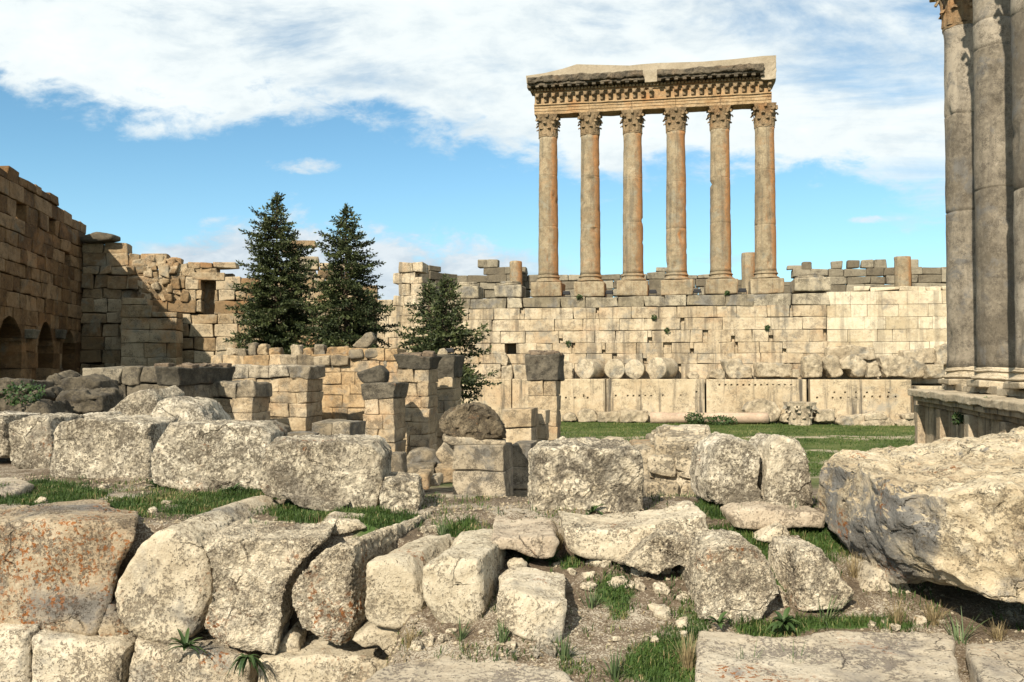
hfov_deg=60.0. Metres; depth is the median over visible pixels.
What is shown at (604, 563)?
rubble chip
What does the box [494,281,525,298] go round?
bare pedestal
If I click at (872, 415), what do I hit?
ground stone
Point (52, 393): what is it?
rubble stone
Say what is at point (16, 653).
stone block
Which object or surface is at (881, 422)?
ground stone
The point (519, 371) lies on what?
ledge block
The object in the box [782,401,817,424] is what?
fallen capital
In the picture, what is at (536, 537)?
stone block
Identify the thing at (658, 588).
rubble chip
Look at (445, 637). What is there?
rubble chip
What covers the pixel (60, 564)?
stone block
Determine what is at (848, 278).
battlement wall
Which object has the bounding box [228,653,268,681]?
weed plant
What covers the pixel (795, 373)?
ledge block
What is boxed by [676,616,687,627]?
rubble chip
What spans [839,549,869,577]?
dry grass tuft
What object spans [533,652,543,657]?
rubble chip
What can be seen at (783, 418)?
ground stone
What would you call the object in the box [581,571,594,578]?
rubble chip
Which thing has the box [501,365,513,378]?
ledge block
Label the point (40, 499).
rubble chip
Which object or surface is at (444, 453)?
fallen block
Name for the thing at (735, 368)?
ledge block
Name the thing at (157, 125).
sky
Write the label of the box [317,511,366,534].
flat stone
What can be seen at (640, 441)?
fallen stone
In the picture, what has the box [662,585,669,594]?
rubble chip
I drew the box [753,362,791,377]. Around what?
ledge block
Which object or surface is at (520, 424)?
stone pier
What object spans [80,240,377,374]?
ruined wall
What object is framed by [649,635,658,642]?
rubble chip
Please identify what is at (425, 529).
rubble chip
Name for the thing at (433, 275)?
receding wall
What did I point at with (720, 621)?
weed plant
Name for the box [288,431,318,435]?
fallen block
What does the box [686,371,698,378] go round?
ledge block
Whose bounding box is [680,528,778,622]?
rock
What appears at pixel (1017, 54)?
portico column
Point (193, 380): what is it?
ruin wall
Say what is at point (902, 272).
column stump
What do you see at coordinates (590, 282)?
temple column
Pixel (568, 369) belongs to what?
ledge block
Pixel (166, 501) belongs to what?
rubble chip
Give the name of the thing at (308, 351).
loose stone
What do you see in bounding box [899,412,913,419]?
ground stone
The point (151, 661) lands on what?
stone block
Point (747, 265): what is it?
column stump
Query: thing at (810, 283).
bare pedestal
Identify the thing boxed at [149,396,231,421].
rock
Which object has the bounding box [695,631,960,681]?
paving slab
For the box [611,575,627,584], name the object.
rubble chip
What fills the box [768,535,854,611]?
rock
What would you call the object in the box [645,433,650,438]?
fallen stone
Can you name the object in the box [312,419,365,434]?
pier
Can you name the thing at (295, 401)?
ruin wall
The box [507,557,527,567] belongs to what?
cobble
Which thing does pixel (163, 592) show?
column drum
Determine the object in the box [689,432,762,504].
stone block
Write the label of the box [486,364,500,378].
ledge block
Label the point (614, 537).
trough block
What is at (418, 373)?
stone pier
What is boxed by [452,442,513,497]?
stone pier
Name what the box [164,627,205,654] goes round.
weed plant
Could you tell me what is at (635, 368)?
column drum
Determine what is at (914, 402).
megalith
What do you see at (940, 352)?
ledge block
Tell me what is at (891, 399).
megalith
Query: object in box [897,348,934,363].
ledge block
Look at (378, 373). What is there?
fallen block
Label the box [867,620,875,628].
rubble chip
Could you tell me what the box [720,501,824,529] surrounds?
half buried stone
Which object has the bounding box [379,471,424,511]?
stone block
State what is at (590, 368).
column drum
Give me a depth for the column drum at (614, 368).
88.94 m
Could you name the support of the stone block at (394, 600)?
on the ledge stone
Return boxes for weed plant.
[146,479,167,489]
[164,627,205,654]
[221,482,242,493]
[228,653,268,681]
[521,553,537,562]
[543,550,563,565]
[585,504,604,514]
[708,611,730,628]
[765,607,800,632]
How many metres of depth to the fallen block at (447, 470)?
24.86 m
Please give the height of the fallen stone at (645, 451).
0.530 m
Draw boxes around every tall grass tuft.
[430,515,448,535]
[448,616,473,641]
[490,620,509,642]
[548,631,590,661]
[575,586,611,608]
[591,646,643,681]
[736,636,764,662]
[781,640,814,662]
[807,595,865,625]
[938,610,993,644]
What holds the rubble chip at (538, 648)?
on the ground at (970, 605)
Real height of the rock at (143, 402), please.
0.752 m
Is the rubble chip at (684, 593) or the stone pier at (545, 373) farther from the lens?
the stone pier at (545, 373)
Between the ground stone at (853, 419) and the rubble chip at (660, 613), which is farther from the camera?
the ground stone at (853, 419)
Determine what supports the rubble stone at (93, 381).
on the ground at (970, 605)
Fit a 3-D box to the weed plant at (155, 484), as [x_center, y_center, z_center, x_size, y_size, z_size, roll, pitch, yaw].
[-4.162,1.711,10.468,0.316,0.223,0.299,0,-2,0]
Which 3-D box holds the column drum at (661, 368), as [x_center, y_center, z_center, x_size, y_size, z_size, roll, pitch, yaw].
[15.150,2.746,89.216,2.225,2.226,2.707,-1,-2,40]
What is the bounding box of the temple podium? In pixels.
[387,293,941,384]
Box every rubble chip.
[35,497,46,503]
[99,483,109,489]
[161,500,171,503]
[410,639,422,650]
[420,526,432,533]
[420,635,433,646]
[430,525,438,532]
[437,634,450,642]
[445,628,456,633]
[506,641,515,649]
[529,645,541,651]
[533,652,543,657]
[536,637,551,645]
[541,642,560,657]
[567,568,575,575]
[580,581,596,590]
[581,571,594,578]
[601,560,610,567]
[607,580,619,587]
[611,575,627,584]
[611,636,621,640]
[631,567,640,576]
[633,582,645,590]
[648,603,665,611]
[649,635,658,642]
[652,582,666,594]
[653,608,670,619]
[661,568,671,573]
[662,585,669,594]
[667,612,672,618]
[676,595,688,602]
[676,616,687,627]
[679,591,687,596]
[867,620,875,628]
[886,623,900,630]
[912,615,926,623]
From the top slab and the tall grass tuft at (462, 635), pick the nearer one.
the tall grass tuft at (462, 635)
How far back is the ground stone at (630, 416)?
86.57 m
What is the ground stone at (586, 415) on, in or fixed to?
on the ground at (970, 605)
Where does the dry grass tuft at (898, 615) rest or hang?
on the ground at (970, 605)
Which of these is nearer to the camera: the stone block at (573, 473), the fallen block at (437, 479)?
the stone block at (573, 473)
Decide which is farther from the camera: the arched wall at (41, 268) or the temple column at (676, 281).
the temple column at (676, 281)
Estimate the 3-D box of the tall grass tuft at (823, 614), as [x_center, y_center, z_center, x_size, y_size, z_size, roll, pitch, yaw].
[2.444,2.055,6.869,0.451,0.230,0.455,1,-2,-33]
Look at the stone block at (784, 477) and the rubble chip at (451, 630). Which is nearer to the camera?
the rubble chip at (451, 630)
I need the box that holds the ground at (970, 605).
[0,412,1023,681]
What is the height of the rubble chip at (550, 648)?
0.094 m
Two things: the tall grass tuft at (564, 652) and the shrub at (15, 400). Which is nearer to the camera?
the tall grass tuft at (564, 652)
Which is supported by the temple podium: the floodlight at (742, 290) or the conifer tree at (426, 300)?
the floodlight at (742, 290)
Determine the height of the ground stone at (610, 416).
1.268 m
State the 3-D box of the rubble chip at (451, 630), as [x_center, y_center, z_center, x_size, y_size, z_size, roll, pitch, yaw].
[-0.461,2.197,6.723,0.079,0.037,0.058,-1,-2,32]
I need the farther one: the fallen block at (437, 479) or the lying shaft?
the lying shaft
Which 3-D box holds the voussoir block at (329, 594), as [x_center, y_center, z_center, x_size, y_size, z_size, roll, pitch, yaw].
[-1.239,2.112,8.119,0.531,0.925,2.049,-1,-2,20]
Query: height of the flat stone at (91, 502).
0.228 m
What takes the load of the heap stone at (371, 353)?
on the ruin wall at (342, 395)
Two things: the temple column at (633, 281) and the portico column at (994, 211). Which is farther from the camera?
the temple column at (633, 281)
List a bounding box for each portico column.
[934,0,976,384]
[966,0,1014,386]
[1002,0,1023,389]
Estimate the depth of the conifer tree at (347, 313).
52.61 m
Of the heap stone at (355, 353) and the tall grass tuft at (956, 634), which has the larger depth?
the heap stone at (355, 353)
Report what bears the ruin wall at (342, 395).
on the ground at (970, 605)
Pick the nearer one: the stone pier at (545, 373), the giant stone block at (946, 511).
the giant stone block at (946, 511)
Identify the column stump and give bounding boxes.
[509,261,521,283]
[741,252,754,293]
[894,256,911,286]
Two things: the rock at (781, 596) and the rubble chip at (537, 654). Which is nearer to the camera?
the rubble chip at (537, 654)
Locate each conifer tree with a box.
[222,191,328,355]
[295,203,400,348]
[396,277,440,352]
[404,273,501,403]
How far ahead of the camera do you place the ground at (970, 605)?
7.14 m
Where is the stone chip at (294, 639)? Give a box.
[278,620,306,651]
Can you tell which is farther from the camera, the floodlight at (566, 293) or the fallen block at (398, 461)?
the floodlight at (566, 293)
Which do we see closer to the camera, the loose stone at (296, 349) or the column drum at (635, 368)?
the loose stone at (296, 349)
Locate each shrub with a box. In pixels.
[0,380,46,406]
[684,411,706,424]
[703,415,737,424]
[951,411,963,424]
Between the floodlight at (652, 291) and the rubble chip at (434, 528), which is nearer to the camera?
the rubble chip at (434, 528)
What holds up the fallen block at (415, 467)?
on the ground at (970, 605)
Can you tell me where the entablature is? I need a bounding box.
[526,55,776,117]
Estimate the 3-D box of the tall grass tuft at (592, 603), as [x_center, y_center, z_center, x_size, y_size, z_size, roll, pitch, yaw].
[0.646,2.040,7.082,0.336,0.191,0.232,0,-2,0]
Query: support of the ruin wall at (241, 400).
on the ground at (970, 605)
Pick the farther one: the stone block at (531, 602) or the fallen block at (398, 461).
the fallen block at (398, 461)
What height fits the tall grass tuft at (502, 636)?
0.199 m
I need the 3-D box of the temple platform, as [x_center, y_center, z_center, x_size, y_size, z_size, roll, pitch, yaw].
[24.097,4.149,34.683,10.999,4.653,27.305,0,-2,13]
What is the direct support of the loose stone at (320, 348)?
on the ruin wall at (267, 360)
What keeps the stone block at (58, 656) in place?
on the ground at (970, 605)
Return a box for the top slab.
[442,434,505,444]
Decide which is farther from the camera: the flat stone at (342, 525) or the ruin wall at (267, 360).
the ruin wall at (267, 360)
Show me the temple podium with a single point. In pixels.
(704, 335)
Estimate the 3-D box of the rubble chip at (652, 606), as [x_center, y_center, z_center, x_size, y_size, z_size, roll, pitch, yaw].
[1.145,2.113,7.018,0.076,0.067,0.138,1,-2,-39]
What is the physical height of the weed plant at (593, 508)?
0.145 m
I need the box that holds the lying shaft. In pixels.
[650,412,768,422]
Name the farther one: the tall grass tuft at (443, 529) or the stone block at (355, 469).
the stone block at (355, 469)
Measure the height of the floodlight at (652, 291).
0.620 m
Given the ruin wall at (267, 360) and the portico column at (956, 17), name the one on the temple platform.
the portico column at (956, 17)
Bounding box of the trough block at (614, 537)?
[558,500,707,562]
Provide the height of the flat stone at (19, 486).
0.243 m
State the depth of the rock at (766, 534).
8.04 m
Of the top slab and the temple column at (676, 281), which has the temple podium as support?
the temple column at (676, 281)
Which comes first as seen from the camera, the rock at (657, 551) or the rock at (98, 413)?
the rock at (657, 551)
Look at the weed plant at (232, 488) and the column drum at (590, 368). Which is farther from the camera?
the column drum at (590, 368)
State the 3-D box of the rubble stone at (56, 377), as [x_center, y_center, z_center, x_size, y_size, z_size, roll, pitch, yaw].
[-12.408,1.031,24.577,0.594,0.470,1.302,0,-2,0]
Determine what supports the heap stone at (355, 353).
on the ruin wall at (342, 395)
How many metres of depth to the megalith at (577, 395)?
89.05 m
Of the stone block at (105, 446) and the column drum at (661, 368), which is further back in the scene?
the column drum at (661, 368)
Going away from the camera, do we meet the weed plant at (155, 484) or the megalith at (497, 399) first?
the weed plant at (155, 484)
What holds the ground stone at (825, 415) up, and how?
on the ground at (970, 605)
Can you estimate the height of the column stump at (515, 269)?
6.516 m
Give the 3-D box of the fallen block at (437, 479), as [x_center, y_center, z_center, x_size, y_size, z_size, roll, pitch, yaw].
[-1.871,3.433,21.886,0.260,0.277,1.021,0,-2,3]
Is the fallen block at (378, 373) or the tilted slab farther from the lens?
the tilted slab
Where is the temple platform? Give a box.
[907,384,1023,443]
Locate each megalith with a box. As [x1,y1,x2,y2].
[461,378,511,419]
[512,379,606,421]
[606,379,704,421]
[705,379,805,423]
[806,379,911,423]
[911,385,944,412]
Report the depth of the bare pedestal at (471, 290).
95.35 m
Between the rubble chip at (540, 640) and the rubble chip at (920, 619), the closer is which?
the rubble chip at (540, 640)
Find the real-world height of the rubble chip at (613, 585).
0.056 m
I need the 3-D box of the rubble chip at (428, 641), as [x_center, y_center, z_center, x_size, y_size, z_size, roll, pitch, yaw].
[-0.628,2.237,6.618,0.100,0.058,0.099,0,-2,10]
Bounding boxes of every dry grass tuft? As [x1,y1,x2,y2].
[393,625,418,647]
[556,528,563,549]
[668,630,697,670]
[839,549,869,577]
[877,599,917,624]
[917,597,961,626]
[979,617,1016,641]
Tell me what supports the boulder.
on the stone pier at (484, 470)
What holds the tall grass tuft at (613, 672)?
on the ground at (970, 605)
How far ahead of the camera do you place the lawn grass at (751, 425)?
72.40 m
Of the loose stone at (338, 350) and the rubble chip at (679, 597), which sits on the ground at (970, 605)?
the rubble chip at (679, 597)
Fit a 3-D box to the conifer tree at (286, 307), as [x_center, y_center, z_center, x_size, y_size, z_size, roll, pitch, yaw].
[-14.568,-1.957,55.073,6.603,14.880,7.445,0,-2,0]
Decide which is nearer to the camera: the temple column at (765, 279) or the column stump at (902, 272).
the temple column at (765, 279)
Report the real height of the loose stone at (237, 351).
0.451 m
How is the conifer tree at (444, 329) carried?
on the ground at (970, 605)
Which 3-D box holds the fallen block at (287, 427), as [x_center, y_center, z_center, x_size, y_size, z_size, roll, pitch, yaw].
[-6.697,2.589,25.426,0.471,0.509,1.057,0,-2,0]
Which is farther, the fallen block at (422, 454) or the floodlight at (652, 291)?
the floodlight at (652, 291)
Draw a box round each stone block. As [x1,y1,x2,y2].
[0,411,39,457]
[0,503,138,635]
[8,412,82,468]
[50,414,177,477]
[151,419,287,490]
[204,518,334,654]
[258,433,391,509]
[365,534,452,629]
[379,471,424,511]
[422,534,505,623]
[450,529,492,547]
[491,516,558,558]
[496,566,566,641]
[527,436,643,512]
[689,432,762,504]
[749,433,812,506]
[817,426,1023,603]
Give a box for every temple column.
[531,113,565,296]
[574,111,606,296]
[617,109,648,297]
[660,106,692,296]
[704,104,737,294]
[748,102,783,294]
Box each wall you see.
[0,166,85,379]
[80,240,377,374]
[82,366,157,397]
[154,362,235,398]
[211,354,281,365]
[212,380,271,420]
[232,364,324,431]
[279,348,405,420]
[377,262,427,352]
[421,265,457,294]
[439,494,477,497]
[457,259,945,301]
[647,424,710,496]
[826,286,946,383]
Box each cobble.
[147,507,157,513]
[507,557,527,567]
[589,559,601,566]
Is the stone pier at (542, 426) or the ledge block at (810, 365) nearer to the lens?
the stone pier at (542, 426)
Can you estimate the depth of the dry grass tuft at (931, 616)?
6.81 m
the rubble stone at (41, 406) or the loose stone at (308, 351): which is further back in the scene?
the loose stone at (308, 351)
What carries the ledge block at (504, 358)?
on the temple podium
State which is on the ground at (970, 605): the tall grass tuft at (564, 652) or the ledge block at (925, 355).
the tall grass tuft at (564, 652)
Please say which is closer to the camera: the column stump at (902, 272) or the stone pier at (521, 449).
the stone pier at (521, 449)
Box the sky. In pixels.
[0,0,945,299]
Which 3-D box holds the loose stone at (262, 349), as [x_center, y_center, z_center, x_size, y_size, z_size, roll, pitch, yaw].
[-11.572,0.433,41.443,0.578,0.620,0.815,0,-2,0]
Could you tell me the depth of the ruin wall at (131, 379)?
27.34 m
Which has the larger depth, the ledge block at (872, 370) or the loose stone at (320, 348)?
the ledge block at (872, 370)
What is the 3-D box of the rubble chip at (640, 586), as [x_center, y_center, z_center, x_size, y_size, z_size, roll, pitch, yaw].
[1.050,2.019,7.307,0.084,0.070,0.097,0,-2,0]
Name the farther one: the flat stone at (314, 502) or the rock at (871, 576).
the flat stone at (314, 502)
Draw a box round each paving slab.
[365,654,573,681]
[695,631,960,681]
[966,640,1023,681]
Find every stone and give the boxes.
[0,377,54,411]
[0,477,33,498]
[17,399,72,414]
[27,386,64,401]
[46,370,81,384]
[54,373,118,389]
[54,499,109,506]
[55,387,123,413]
[226,347,248,355]
[248,342,258,355]
[257,344,270,354]
[269,347,283,354]
[282,493,349,511]
[291,344,303,354]
[303,347,313,354]
[314,344,326,353]
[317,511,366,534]
[326,346,349,353]
[348,349,363,358]
[352,620,397,654]
[365,349,377,358]
[437,348,447,354]
[577,408,596,421]
[596,410,620,422]
[603,436,622,439]
[620,409,648,422]
[629,439,654,449]
[633,444,655,474]
[643,474,678,496]
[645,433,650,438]
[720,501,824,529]
[741,398,781,421]
[778,413,788,422]
[812,409,834,422]
[834,414,864,424]
[860,417,893,425]
[862,410,887,420]
[893,418,914,425]
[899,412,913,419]
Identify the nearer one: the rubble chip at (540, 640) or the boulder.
the rubble chip at (540, 640)
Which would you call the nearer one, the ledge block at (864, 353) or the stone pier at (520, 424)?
the stone pier at (520, 424)
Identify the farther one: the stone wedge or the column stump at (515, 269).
the column stump at (515, 269)
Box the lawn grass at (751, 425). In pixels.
[501,420,914,476]
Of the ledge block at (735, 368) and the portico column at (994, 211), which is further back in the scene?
the ledge block at (735, 368)
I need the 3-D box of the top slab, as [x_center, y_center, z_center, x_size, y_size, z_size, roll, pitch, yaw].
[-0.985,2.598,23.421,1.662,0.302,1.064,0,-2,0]
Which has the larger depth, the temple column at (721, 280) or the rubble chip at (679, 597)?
the temple column at (721, 280)
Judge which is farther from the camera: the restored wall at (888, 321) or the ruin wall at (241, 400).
the restored wall at (888, 321)
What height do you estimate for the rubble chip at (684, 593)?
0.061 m
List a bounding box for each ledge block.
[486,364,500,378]
[501,353,507,365]
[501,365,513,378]
[513,365,526,378]
[564,361,572,378]
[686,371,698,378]
[706,369,724,378]
[720,358,751,378]
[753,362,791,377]
[790,369,799,377]
[800,353,822,377]
[821,355,842,377]
[823,344,875,359]
[839,355,866,377]
[863,363,881,377]
[875,355,924,377]
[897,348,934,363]
[923,364,944,378]
[932,344,946,364]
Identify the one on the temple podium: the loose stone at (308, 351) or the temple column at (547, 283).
the temple column at (547, 283)
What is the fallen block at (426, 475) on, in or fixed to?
on the ground at (970, 605)
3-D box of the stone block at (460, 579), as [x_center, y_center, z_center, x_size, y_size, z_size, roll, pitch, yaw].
[-0.357,1.967,7.307,0.476,0.572,1.086,0,-2,13]
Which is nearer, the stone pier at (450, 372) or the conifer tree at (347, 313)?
the stone pier at (450, 372)
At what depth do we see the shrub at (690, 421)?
83.82 m
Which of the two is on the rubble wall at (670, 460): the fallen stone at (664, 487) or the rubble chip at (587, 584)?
the fallen stone at (664, 487)
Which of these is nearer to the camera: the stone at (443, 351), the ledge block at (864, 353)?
the stone at (443, 351)
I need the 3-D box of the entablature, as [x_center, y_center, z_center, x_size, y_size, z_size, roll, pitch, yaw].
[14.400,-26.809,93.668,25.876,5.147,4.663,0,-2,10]
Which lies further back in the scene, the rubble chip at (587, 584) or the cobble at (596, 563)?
the cobble at (596, 563)
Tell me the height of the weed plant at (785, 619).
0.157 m
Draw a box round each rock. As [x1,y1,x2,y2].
[80,411,121,417]
[108,385,183,415]
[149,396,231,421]
[617,528,690,574]
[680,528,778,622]
[753,522,789,542]
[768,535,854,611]
[776,585,788,607]
[846,555,910,592]
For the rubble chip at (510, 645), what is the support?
on the ground at (970, 605)
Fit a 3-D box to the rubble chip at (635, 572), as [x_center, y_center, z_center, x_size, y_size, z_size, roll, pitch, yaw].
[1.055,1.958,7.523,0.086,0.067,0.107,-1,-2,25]
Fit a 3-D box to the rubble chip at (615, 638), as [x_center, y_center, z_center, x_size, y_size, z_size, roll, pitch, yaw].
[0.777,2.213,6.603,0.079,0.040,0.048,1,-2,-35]
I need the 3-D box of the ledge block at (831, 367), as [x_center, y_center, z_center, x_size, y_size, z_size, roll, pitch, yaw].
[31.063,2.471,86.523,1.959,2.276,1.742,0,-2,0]
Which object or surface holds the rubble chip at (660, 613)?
on the ground at (970, 605)
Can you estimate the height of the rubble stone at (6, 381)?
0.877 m
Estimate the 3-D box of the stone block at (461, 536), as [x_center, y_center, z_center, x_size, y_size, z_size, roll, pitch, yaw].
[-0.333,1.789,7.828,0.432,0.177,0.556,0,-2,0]
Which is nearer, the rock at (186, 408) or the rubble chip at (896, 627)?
the rubble chip at (896, 627)
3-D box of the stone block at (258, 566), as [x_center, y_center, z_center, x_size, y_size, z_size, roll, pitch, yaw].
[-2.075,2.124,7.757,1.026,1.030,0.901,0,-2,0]
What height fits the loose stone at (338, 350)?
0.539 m
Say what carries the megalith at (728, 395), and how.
on the ground at (970, 605)
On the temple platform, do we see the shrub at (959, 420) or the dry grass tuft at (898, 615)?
the shrub at (959, 420)
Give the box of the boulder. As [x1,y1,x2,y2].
[439,402,505,439]
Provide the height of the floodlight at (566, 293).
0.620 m
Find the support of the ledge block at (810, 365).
on the megalith at (891, 399)
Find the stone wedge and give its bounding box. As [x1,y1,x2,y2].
[98,599,131,636]
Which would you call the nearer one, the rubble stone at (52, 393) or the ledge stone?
the ledge stone
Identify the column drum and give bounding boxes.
[115,495,278,643]
[577,359,604,378]
[604,358,624,378]
[625,359,645,378]
[647,357,677,378]
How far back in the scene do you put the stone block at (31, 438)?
12.56 m
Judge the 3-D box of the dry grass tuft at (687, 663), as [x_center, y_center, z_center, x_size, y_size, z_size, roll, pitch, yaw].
[1.227,2.176,6.276,0.315,0.275,0.314,-1,-2,37]
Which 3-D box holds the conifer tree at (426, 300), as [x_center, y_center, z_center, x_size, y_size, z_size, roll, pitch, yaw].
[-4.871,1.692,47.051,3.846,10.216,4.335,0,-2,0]
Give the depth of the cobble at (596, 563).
7.61 m
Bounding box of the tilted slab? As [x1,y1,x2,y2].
[353,332,376,347]
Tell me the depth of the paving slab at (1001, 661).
5.95 m
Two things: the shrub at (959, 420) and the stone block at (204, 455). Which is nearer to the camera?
the stone block at (204, 455)
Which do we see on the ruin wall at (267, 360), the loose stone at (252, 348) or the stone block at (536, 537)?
the loose stone at (252, 348)
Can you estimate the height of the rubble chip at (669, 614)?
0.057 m
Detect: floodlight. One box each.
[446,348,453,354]
[562,291,570,296]
[605,290,612,295]
[649,290,656,295]
[693,289,701,294]
[738,288,746,293]
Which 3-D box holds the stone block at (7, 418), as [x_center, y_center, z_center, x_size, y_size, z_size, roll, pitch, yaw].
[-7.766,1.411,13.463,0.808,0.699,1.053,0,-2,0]
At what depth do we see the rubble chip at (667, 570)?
7.50 m
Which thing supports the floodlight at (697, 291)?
on the temple podium
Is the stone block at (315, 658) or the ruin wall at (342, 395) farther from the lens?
the ruin wall at (342, 395)
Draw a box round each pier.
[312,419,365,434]
[361,382,408,451]
[393,351,441,454]
[433,354,464,450]
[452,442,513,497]
[502,407,537,443]
[512,440,536,497]
[525,350,564,439]
[535,409,549,441]
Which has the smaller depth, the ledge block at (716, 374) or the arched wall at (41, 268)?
the arched wall at (41, 268)
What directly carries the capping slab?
on the ruined wall at (199, 295)
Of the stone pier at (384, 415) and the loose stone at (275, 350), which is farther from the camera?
the loose stone at (275, 350)
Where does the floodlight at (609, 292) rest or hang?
on the temple podium
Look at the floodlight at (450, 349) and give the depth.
36.85 m
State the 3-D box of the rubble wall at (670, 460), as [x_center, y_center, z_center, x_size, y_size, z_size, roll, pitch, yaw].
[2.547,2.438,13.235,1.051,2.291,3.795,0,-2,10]
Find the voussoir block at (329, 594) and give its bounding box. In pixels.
[292,509,438,644]
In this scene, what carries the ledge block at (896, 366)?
on the megalith at (891, 399)
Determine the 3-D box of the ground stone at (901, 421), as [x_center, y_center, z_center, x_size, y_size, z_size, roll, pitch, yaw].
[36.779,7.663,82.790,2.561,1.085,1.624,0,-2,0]
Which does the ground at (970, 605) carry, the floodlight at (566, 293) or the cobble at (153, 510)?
the cobble at (153, 510)
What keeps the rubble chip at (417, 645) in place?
on the ground at (970, 605)
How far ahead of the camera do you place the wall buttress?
63.62 m
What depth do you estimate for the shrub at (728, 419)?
83.22 m
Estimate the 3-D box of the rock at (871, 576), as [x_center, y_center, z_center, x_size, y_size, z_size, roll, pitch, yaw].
[3.116,2.066,7.584,0.446,0.395,0.658,0,-2,0]
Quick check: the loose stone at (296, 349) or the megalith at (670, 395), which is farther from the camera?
the megalith at (670, 395)
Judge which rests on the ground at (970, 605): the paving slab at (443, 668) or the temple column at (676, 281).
the paving slab at (443, 668)
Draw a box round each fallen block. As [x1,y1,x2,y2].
[281,423,289,432]
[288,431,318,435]
[357,365,389,382]
[391,451,407,471]
[407,447,440,465]
[407,461,436,473]
[417,468,432,489]
[430,473,443,485]
[435,463,456,482]
[436,442,453,463]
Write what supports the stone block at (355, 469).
on the ground at (970, 605)
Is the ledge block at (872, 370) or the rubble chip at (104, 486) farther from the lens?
the ledge block at (872, 370)
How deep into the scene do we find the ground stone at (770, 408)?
84.54 m
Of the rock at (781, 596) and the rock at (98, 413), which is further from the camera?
the rock at (98, 413)
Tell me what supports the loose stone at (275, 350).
on the ruin wall at (267, 360)
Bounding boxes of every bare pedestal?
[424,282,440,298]
[454,282,482,298]
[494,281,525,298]
[790,273,830,293]
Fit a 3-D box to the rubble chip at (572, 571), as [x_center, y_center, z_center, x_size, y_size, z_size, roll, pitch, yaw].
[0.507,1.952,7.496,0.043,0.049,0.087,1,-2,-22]
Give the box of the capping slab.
[80,232,120,243]
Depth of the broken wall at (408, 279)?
95.78 m
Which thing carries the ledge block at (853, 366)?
on the megalith at (891, 399)
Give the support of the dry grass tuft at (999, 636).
on the ground at (970, 605)
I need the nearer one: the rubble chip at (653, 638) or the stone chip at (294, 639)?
the rubble chip at (653, 638)
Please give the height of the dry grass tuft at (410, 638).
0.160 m
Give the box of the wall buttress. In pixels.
[120,298,183,365]

